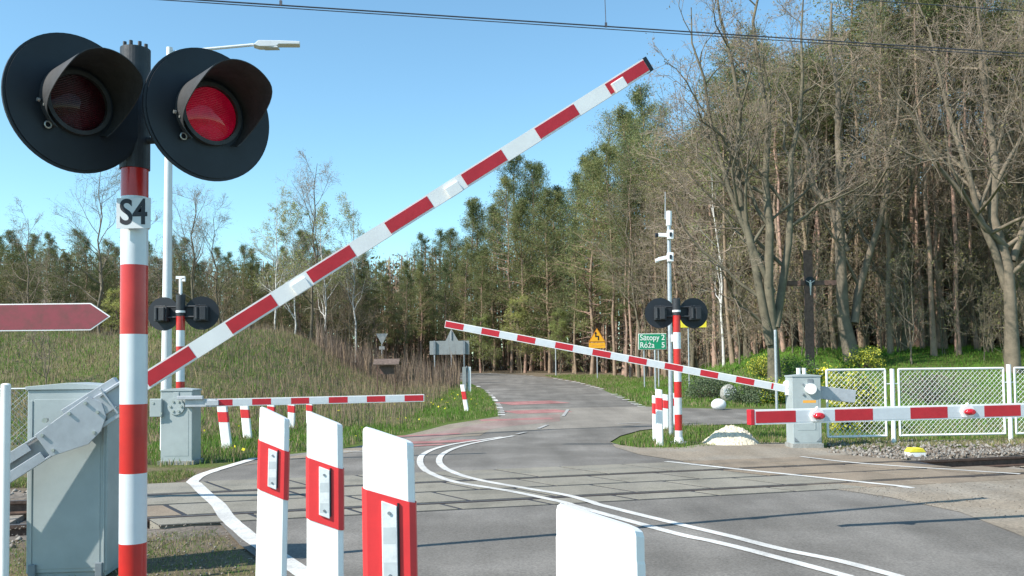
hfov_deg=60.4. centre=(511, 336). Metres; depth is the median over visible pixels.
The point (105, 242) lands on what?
pine tree
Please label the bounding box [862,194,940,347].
bare sapling
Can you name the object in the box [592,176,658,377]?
pine tree
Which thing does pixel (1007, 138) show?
pine tree
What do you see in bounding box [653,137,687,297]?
pine tree
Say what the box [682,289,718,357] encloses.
bare sapling
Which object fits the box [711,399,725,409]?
painted stone
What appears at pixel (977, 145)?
pine tree
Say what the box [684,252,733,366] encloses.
bare sapling
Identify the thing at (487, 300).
pine tree
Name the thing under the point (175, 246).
pine tree
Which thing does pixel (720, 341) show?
bare sapling
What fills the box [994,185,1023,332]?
bare sapling
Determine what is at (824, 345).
bare sapling
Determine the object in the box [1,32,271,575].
crossing signal
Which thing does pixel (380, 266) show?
pine tree
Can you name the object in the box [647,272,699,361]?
bare sapling
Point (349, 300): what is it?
pine tree
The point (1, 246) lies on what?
pine tree
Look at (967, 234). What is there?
pine tree
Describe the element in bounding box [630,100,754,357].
bare tree
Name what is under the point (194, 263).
bare tree
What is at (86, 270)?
pine tree
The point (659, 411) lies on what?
marker post
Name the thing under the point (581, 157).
pine tree
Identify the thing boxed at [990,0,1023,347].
pine tree
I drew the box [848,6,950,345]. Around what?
pine tree
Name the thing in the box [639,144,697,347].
pine tree
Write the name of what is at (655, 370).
steel post
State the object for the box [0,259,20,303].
pine tree
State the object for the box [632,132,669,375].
pine tree
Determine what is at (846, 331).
bare tree
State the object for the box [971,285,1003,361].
bare sapling
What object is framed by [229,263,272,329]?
pine tree
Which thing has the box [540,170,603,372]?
pine tree
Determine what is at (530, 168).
pine tree
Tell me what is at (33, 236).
pine tree
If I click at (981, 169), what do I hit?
bare tree
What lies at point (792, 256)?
bare sapling
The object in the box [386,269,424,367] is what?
pine tree
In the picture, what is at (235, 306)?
bare sapling
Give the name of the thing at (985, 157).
pine tree
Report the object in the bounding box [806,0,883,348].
pine tree
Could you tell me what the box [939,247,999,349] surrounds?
bare sapling
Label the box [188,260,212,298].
pine tree
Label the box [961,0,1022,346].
pine tree
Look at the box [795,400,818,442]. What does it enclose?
door
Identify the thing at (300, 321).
bare sapling
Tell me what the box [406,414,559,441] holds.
reddened asphalt
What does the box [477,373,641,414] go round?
kerb dashes
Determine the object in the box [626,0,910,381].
bare tree
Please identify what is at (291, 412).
marker post
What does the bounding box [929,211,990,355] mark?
bare sapling
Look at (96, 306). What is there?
bare sapling
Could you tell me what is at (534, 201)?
pine tree
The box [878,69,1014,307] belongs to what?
bare tree
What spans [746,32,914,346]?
bare tree
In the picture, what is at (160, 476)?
track verge grass
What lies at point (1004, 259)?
bare tree
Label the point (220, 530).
ballast bed
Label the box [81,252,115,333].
pine tree
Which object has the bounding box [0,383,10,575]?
white post
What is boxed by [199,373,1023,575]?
road
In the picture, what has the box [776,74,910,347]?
bare tree
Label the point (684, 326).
road sign
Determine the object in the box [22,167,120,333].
bare tree
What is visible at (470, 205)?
pine tree
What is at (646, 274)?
bare tree
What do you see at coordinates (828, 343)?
bare tree
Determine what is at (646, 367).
bare tree
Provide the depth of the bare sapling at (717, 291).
45.88 m
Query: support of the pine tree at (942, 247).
on the ground at (198, 468)
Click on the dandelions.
(243, 449)
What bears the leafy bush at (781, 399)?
on the ground at (198, 468)
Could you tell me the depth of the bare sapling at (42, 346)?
26.93 m
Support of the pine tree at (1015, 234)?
on the ground at (198, 468)
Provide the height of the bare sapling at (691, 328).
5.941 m
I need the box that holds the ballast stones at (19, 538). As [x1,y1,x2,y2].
[9,489,26,547]
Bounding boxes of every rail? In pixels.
[10,455,1023,514]
[10,473,1023,536]
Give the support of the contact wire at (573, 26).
hanging from the wire dropper
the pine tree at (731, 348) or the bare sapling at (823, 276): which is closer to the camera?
the bare sapling at (823, 276)
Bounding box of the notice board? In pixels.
[373,359,400,393]
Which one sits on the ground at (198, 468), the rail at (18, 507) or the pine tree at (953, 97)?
the pine tree at (953, 97)
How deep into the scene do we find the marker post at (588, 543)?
1.38 m
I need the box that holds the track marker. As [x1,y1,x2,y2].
[905,447,925,456]
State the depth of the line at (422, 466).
8.43 m
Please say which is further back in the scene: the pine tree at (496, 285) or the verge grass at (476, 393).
the pine tree at (496, 285)
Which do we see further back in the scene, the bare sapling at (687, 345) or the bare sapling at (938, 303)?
the bare sapling at (687, 345)
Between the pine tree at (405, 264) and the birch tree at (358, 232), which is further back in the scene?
the pine tree at (405, 264)
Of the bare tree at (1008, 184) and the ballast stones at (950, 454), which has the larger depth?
the bare tree at (1008, 184)
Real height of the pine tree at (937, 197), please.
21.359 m
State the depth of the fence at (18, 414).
14.07 m
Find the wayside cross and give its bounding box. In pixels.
[786,250,836,372]
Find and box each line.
[186,456,1020,575]
[417,409,903,575]
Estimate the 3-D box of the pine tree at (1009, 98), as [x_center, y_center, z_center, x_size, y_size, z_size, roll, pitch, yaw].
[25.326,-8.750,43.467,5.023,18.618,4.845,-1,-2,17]
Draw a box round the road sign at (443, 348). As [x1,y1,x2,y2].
[430,341,468,367]
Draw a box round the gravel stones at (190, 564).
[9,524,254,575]
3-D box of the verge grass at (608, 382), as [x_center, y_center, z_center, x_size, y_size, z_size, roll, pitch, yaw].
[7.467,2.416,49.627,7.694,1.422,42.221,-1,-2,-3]
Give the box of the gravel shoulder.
[241,417,500,465]
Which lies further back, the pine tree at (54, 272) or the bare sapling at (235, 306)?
the pine tree at (54, 272)
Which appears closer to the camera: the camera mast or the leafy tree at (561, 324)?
the camera mast
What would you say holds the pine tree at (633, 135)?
on the ground at (198, 468)
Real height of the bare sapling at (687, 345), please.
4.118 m
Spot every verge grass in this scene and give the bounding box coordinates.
[9,528,255,575]
[10,466,196,487]
[147,383,498,466]
[545,368,789,407]
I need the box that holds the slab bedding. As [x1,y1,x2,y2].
[147,458,1005,525]
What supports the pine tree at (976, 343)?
on the ground at (198, 468)
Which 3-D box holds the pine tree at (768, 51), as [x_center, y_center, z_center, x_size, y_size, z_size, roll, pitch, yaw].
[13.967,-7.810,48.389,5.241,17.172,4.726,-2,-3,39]
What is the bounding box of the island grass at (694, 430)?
[619,418,1023,448]
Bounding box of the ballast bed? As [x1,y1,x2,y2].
[9,448,1023,549]
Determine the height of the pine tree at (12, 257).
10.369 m
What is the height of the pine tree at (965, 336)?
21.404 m
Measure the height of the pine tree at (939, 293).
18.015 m
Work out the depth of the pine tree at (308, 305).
76.29 m
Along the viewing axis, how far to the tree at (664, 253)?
54.49 m
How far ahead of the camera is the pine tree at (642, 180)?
59.37 m
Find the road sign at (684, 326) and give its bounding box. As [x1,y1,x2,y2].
[680,320,706,387]
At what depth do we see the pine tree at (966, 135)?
46.26 m
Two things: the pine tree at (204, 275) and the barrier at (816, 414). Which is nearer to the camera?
the barrier at (816, 414)
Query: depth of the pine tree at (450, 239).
89.39 m
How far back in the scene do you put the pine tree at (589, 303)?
70.63 m
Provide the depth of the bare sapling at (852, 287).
41.33 m
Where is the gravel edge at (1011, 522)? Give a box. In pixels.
[807,477,1023,535]
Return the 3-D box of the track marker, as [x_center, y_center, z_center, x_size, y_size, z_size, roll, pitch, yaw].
[6.700,1.919,14.626,0.274,0.150,0.210,-1,-2,0]
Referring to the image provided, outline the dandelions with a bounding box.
[204,385,491,450]
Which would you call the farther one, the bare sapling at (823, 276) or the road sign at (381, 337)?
the road sign at (381, 337)
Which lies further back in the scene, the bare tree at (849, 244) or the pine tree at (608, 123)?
the pine tree at (608, 123)
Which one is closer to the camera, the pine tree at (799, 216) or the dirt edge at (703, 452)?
the dirt edge at (703, 452)
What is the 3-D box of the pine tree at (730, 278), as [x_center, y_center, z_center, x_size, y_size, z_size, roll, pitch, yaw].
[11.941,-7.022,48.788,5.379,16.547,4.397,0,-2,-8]
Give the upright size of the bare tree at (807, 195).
16.509 m
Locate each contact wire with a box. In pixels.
[164,0,1023,56]
[195,0,1023,53]
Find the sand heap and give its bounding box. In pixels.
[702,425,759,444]
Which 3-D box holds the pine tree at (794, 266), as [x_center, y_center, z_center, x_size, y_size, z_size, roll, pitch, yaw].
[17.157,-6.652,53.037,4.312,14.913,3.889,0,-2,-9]
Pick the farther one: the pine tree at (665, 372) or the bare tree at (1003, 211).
the pine tree at (665, 372)
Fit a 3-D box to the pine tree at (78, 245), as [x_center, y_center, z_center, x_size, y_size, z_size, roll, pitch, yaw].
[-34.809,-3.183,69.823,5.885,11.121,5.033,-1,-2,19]
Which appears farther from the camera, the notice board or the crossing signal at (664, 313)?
the notice board
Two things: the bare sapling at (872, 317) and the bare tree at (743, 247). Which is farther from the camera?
the bare tree at (743, 247)
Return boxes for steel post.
[555,349,556,375]
[654,350,656,388]
[774,330,777,424]
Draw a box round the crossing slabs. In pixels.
[147,455,1023,528]
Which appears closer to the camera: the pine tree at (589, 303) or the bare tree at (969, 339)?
the bare tree at (969, 339)
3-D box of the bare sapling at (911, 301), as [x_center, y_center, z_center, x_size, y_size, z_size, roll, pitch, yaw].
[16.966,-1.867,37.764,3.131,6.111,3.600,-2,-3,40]
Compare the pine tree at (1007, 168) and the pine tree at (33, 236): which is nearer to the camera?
the pine tree at (1007, 168)
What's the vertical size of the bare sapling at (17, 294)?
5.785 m
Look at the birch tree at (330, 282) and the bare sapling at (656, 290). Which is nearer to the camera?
the bare sapling at (656, 290)
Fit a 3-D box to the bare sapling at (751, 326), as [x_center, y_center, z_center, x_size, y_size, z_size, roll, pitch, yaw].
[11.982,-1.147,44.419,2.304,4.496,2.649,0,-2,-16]
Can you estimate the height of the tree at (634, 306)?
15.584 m
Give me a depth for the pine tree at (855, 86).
45.70 m
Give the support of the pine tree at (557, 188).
on the ground at (198, 468)
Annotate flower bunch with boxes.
[806,367,830,376]
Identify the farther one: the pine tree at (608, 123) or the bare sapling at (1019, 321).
the pine tree at (608, 123)
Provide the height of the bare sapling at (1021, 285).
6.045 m
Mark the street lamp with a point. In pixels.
(166, 350)
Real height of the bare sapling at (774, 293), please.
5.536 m
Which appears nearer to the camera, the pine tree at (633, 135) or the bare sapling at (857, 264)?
the bare sapling at (857, 264)
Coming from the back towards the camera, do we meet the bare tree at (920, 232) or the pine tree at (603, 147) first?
the pine tree at (603, 147)
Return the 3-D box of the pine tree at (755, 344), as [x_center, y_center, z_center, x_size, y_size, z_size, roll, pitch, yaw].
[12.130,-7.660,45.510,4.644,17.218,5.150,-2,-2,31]
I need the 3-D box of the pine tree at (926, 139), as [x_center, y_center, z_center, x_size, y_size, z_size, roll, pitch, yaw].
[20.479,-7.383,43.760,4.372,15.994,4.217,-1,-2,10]
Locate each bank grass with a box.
[0,321,427,444]
[614,341,1023,427]
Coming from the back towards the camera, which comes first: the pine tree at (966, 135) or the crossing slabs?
the pine tree at (966, 135)
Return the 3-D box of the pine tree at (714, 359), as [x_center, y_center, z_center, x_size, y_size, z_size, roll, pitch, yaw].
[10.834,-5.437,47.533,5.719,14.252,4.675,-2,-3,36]
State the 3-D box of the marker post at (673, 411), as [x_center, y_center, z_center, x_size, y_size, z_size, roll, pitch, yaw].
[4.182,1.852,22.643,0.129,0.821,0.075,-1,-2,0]
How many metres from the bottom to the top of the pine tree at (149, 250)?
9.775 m
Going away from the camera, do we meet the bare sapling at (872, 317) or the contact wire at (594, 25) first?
the contact wire at (594, 25)
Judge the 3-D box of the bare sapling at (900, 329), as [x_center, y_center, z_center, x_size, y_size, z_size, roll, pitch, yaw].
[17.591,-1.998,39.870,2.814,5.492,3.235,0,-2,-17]
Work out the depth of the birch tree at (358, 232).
71.91 m
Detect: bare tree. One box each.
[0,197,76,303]
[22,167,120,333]
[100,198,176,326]
[148,182,219,304]
[172,193,257,327]
[227,149,343,340]
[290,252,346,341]
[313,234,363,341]
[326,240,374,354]
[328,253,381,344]
[593,170,695,376]
[600,167,670,371]
[602,152,687,361]
[623,112,752,362]
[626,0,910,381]
[628,79,763,367]
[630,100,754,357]
[640,120,718,360]
[649,142,728,298]
[682,61,825,356]
[692,11,888,345]
[695,86,831,270]
[700,149,826,281]
[704,94,786,331]
[726,111,834,301]
[741,75,877,312]
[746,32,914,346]
[749,28,920,347]
[756,0,993,362]
[770,0,982,350]
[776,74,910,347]
[794,23,1023,347]
[810,100,914,345]
[814,61,1019,346]
[819,0,1023,373]
[823,115,922,312]
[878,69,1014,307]
[887,66,1017,346]
[888,59,1023,345]
[893,56,1023,296]
[907,63,1023,346]
[922,37,1022,344]
[938,76,1023,344]
[942,59,1023,271]
[946,72,1023,248]
[983,11,1023,205]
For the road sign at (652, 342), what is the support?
on the ground at (198, 468)
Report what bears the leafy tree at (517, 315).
on the ground at (198, 468)
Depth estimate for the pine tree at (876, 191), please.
49.42 m
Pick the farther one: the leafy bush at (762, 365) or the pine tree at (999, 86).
the pine tree at (999, 86)
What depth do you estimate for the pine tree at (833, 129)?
43.58 m
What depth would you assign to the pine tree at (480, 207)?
96.71 m
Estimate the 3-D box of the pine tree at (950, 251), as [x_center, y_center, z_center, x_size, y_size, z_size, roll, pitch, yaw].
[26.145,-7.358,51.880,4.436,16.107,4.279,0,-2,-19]
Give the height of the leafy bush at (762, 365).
1.025 m
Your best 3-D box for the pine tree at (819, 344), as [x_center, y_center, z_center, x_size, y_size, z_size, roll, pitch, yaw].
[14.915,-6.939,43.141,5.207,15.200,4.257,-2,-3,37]
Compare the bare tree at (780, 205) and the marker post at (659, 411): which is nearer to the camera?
the marker post at (659, 411)
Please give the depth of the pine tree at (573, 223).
74.17 m
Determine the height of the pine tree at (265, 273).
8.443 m
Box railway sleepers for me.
[10,466,1023,523]
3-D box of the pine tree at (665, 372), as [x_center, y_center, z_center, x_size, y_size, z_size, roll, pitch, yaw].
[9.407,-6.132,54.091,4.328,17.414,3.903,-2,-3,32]
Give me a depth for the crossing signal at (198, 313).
15.93 m
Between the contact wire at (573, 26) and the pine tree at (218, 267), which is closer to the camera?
the contact wire at (573, 26)
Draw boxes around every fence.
[0,388,27,448]
[796,364,1023,442]
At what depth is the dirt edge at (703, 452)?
15.46 m
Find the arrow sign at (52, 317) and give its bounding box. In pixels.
[0,303,110,330]
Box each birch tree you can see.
[250,186,308,328]
[250,201,319,332]
[299,202,351,333]
[327,191,384,355]
[686,141,756,366]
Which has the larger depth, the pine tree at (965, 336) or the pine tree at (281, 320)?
the pine tree at (281, 320)
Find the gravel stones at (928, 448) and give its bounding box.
[826,438,1023,455]
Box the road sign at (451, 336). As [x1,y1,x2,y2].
[446,329,457,377]
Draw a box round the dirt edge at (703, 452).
[610,442,863,460]
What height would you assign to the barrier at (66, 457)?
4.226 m
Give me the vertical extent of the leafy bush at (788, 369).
1.197 m
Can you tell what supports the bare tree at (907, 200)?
on the ground at (198, 468)
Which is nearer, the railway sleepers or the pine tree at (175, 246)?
the railway sleepers
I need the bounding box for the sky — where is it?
[0,0,1019,360]
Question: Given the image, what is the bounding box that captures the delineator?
[462,366,470,391]
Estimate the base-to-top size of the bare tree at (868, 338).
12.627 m
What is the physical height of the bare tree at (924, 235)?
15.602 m
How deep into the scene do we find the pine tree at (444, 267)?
85.62 m
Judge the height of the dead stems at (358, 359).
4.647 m
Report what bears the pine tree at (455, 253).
on the ground at (198, 468)
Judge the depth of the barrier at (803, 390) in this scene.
16.35 m
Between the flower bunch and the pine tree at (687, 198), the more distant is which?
the pine tree at (687, 198)
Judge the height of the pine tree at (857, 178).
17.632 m
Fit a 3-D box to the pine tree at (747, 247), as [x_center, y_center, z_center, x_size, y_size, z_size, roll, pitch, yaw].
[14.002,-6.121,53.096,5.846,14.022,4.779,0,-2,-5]
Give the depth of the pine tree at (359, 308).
78.27 m
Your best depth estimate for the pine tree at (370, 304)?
80.95 m
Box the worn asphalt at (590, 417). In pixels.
[423,407,651,440]
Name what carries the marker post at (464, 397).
on the ground at (198, 468)
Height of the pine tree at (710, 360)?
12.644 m
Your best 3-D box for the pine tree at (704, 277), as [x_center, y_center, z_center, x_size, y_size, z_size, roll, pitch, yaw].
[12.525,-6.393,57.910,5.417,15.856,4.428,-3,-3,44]
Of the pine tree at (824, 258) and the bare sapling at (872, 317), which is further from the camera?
the pine tree at (824, 258)
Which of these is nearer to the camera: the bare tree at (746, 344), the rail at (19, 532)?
the rail at (19, 532)
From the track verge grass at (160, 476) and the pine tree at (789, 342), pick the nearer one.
the track verge grass at (160, 476)
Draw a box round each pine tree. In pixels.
[0,229,36,331]
[0,235,25,332]
[0,248,54,332]
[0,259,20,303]
[2,232,49,303]
[2,244,39,303]
[19,230,76,303]
[34,247,73,331]
[37,227,109,331]
[41,250,88,302]
[66,238,109,332]
[73,238,119,333]
[80,253,119,335]
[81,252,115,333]
[97,245,119,332]
[119,241,173,325]
[148,257,176,325]
[149,234,190,301]
[152,250,195,321]
[172,237,212,320]
[175,259,214,322]
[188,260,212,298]
[198,245,232,324]
[207,252,246,319]
[217,243,258,327]
[228,247,269,325]
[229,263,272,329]
[242,264,276,329]
[252,262,287,328]
[265,245,292,330]
[277,229,326,334]
[282,228,317,333]
[288,243,343,344]
[305,250,346,337]
[315,271,350,347]
[327,262,370,353]
[328,248,365,345]
[342,257,388,351]
[346,253,381,350]
[346,280,381,350]
[356,275,377,350]
[357,281,392,355]
[370,260,408,356]
[371,275,404,358]
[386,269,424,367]
[391,259,426,363]
[393,233,441,368]
[401,259,440,363]
[407,264,436,364]
[415,227,467,369]
[424,227,482,365]
[424,261,464,364]
[430,199,502,370]
[445,229,459,361]
[447,243,483,366]
[451,197,501,369]
[453,245,502,372]
[454,203,523,370]
[463,210,518,369]
[466,154,549,370]
[476,175,541,372]
[487,196,553,372]
[489,159,567,370]
[509,187,584,372]
[511,159,568,313]
[518,190,585,371]
[524,184,592,369]
[532,155,627,374]
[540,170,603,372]
[546,216,597,373]
[548,145,629,372]
[551,152,600,370]
[566,101,658,374]
[570,141,644,374]
[576,108,626,371]
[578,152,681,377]
[581,110,643,372]
[582,77,671,374]
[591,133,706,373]
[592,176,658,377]
[600,162,658,375]
[603,138,652,377]
[613,112,657,286]
[623,130,668,374]
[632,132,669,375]
[633,96,690,376]
[633,186,679,374]
[637,170,665,373]
[638,131,702,364]
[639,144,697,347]
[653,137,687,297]
[654,127,719,358]
[658,153,727,362]
[662,108,763,366]
[676,68,761,354]
[677,70,760,363]
[678,125,719,347]
[693,35,754,358]
[693,74,781,355]
[709,21,784,354]
[713,129,784,349]
[719,38,796,296]
[719,54,827,350]
[721,124,783,349]
[725,71,832,351]
[740,40,785,219]
[741,84,780,348]
[752,67,807,317]
[760,45,842,345]
[760,116,803,346]
[761,51,854,347]
[772,71,849,346]
[775,43,866,348]
[780,121,804,310]
[782,123,825,343]
[783,38,868,349]
[787,65,867,304]
[797,25,873,346]
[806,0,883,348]
[809,118,854,308]
[820,0,937,353]
[827,0,918,348]
[834,13,876,303]
[844,46,880,344]
[846,0,901,346]
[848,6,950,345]
[848,8,899,345]
[850,6,919,347]
[853,49,938,335]
[864,0,956,347]
[876,0,968,348]
[876,0,975,324]
[884,0,944,355]
[885,1,1005,348]
[888,0,997,348]
[890,31,971,291]
[907,0,988,354]
[918,20,960,291]
[922,0,1014,349]
[925,0,1000,345]
[925,0,1021,347]
[925,27,967,296]
[928,81,958,303]
[941,8,998,344]
[943,0,999,322]
[943,8,975,324]
[949,0,1000,336]
[949,12,1023,342]
[950,1,997,324]
[950,4,1020,345]
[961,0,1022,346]
[968,0,1023,285]
[968,78,1007,299]
[975,13,1022,340]
[979,42,1023,342]
[987,0,1023,236]
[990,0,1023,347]
[992,0,1023,246]
[1000,37,1021,325]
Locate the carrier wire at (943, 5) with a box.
[864,0,1023,11]
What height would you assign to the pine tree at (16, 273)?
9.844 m
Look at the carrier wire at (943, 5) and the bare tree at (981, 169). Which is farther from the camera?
the bare tree at (981, 169)
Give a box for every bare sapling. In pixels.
[6,281,30,331]
[7,279,64,384]
[81,286,113,334]
[213,296,229,323]
[230,300,240,317]
[291,308,306,337]
[625,249,686,377]
[647,262,701,357]
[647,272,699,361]
[661,249,718,355]
[672,322,709,361]
[672,328,701,364]
[680,268,717,362]
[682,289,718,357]
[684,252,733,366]
[686,311,717,367]
[691,203,774,364]
[692,232,757,361]
[692,240,732,345]
[694,274,742,365]
[723,274,762,357]
[724,205,803,332]
[728,251,764,353]
[729,278,762,355]
[741,243,800,336]
[758,204,841,355]
[762,228,821,353]
[783,236,841,340]
[784,222,837,354]
[813,287,835,349]
[826,207,895,347]
[831,222,892,347]
[847,203,918,348]
[849,208,918,345]
[859,221,936,363]
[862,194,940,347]
[862,257,910,350]
[869,237,934,351]
[904,250,973,353]
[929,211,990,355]
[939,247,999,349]
[941,201,1023,351]
[959,229,1018,347]
[960,267,1003,360]
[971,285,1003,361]
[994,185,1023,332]
[998,257,1023,328]
[1000,248,1023,326]
[1016,268,1023,335]
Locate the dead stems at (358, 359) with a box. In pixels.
[314,314,463,388]
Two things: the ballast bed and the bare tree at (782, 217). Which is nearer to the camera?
the ballast bed
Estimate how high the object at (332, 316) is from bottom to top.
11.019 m
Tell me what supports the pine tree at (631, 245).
on the ground at (198, 468)
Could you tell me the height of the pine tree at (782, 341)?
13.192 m
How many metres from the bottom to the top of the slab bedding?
0.001 m
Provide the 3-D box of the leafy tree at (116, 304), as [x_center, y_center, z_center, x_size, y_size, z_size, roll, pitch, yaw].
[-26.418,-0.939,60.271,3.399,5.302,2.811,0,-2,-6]
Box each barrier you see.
[10,57,653,575]
[150,388,423,464]
[444,320,855,447]
[747,403,1023,424]
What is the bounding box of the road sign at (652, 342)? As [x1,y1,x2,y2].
[638,333,666,386]
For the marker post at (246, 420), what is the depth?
19.70 m
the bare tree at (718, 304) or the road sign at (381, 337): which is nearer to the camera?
the bare tree at (718, 304)
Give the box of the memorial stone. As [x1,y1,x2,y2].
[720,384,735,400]
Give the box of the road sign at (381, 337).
[376,334,386,352]
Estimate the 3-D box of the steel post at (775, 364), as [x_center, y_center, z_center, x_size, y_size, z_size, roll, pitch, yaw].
[6.777,1.051,22.576,0.070,2.466,0.070,-1,-2,0]
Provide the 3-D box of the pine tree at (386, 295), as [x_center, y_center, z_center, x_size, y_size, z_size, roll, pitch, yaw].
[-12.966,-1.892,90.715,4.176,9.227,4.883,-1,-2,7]
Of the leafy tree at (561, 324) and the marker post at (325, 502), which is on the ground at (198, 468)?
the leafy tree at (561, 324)
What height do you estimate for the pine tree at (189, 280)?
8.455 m
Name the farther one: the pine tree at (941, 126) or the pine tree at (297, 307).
the pine tree at (297, 307)
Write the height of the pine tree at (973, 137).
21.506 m
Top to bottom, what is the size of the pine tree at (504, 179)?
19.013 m
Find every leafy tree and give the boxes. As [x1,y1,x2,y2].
[101,286,119,333]
[467,313,502,372]
[499,294,545,372]
[545,307,573,373]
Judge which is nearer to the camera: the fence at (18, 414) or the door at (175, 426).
the fence at (18, 414)
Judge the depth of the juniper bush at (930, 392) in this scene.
29.62 m
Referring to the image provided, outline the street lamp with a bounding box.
[160,40,299,449]
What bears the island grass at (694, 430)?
on the ground at (198, 468)
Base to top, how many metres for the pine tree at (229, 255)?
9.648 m
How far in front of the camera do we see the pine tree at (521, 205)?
81.24 m
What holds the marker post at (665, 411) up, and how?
on the ground at (198, 468)
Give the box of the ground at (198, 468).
[0,326,1023,575]
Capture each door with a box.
[28,399,104,572]
[164,411,187,455]
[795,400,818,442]
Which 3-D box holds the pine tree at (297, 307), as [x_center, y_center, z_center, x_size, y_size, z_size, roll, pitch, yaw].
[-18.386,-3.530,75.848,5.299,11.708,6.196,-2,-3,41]
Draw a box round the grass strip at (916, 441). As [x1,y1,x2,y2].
[828,435,1023,447]
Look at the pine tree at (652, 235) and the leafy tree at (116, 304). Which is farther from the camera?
the pine tree at (652, 235)
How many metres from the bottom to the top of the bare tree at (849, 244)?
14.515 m
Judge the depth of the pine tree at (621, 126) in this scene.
71.62 m
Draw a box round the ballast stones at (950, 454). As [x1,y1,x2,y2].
[848,446,1023,467]
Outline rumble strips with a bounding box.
[397,400,570,445]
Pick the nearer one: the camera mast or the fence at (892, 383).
the fence at (892, 383)
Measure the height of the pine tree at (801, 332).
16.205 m
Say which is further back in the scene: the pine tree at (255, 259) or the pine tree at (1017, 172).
the pine tree at (255, 259)
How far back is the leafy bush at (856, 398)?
19.72 m
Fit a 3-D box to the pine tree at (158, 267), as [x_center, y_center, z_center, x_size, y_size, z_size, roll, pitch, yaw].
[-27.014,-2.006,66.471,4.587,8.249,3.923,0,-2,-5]
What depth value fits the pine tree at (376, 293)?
79.63 m
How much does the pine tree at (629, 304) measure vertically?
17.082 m
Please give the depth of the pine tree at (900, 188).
47.31 m
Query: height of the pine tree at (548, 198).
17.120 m
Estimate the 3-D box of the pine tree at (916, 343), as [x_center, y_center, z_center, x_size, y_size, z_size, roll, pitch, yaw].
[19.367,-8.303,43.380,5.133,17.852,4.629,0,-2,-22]
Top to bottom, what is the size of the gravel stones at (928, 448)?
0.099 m
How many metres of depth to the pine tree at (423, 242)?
92.49 m
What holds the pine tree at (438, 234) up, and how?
on the ground at (198, 468)
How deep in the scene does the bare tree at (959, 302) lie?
41.66 m
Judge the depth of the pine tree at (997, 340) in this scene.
44.69 m
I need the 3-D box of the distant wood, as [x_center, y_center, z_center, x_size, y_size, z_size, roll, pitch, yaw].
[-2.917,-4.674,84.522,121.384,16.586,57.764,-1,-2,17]
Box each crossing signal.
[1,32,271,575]
[148,276,218,387]
[645,298,707,443]
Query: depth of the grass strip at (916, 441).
16.79 m
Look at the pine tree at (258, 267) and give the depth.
74.32 m
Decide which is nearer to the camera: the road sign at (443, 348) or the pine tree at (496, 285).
the road sign at (443, 348)
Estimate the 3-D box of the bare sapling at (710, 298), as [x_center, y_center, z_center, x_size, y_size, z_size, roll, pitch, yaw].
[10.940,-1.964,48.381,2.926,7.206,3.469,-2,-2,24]
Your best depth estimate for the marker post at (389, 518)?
2.41 m
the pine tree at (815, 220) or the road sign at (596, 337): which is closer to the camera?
the pine tree at (815, 220)
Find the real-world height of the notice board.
1.668 m
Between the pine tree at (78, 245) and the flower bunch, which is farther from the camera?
the pine tree at (78, 245)
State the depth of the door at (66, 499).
6.50 m
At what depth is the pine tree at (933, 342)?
39.02 m
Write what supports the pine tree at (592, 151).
on the ground at (198, 468)
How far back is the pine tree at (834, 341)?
41.56 m
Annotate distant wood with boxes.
[0,121,1023,372]
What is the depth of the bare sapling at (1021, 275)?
37.60 m
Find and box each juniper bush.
[682,368,731,398]
[722,377,782,404]
[886,366,984,404]
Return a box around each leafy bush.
[742,353,784,375]
[750,375,785,404]
[780,355,822,380]
[820,352,882,432]
[839,344,886,368]
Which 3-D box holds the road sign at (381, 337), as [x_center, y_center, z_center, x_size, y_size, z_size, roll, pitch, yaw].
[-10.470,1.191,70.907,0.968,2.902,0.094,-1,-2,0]
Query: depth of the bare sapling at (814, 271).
39.41 m
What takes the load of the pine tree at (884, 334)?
on the ground at (198, 468)
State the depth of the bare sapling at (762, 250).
44.24 m
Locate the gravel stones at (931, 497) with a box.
[825,481,1023,518]
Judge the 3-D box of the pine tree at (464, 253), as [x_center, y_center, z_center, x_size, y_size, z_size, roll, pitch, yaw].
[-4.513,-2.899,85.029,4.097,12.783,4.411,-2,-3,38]
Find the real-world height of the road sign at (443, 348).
2.662 m
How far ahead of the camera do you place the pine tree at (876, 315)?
42.07 m
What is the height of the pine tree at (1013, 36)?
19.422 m
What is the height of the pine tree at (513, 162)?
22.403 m
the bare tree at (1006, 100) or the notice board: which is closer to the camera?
the notice board
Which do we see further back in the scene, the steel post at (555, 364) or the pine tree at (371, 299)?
the pine tree at (371, 299)
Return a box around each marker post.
[217,406,231,447]
[240,406,251,438]
[256,407,289,575]
[267,405,274,411]
[288,405,294,427]
[306,404,312,422]
[306,412,343,575]
[362,427,417,575]
[460,385,468,410]
[556,503,645,575]
[652,395,655,438]
[655,389,662,445]
[663,394,668,428]
[673,393,674,424]
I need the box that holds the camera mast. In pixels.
[655,195,673,434]
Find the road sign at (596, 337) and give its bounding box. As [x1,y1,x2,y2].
[589,329,604,378]
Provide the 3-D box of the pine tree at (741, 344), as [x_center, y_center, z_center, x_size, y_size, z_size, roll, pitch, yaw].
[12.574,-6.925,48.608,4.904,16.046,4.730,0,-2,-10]

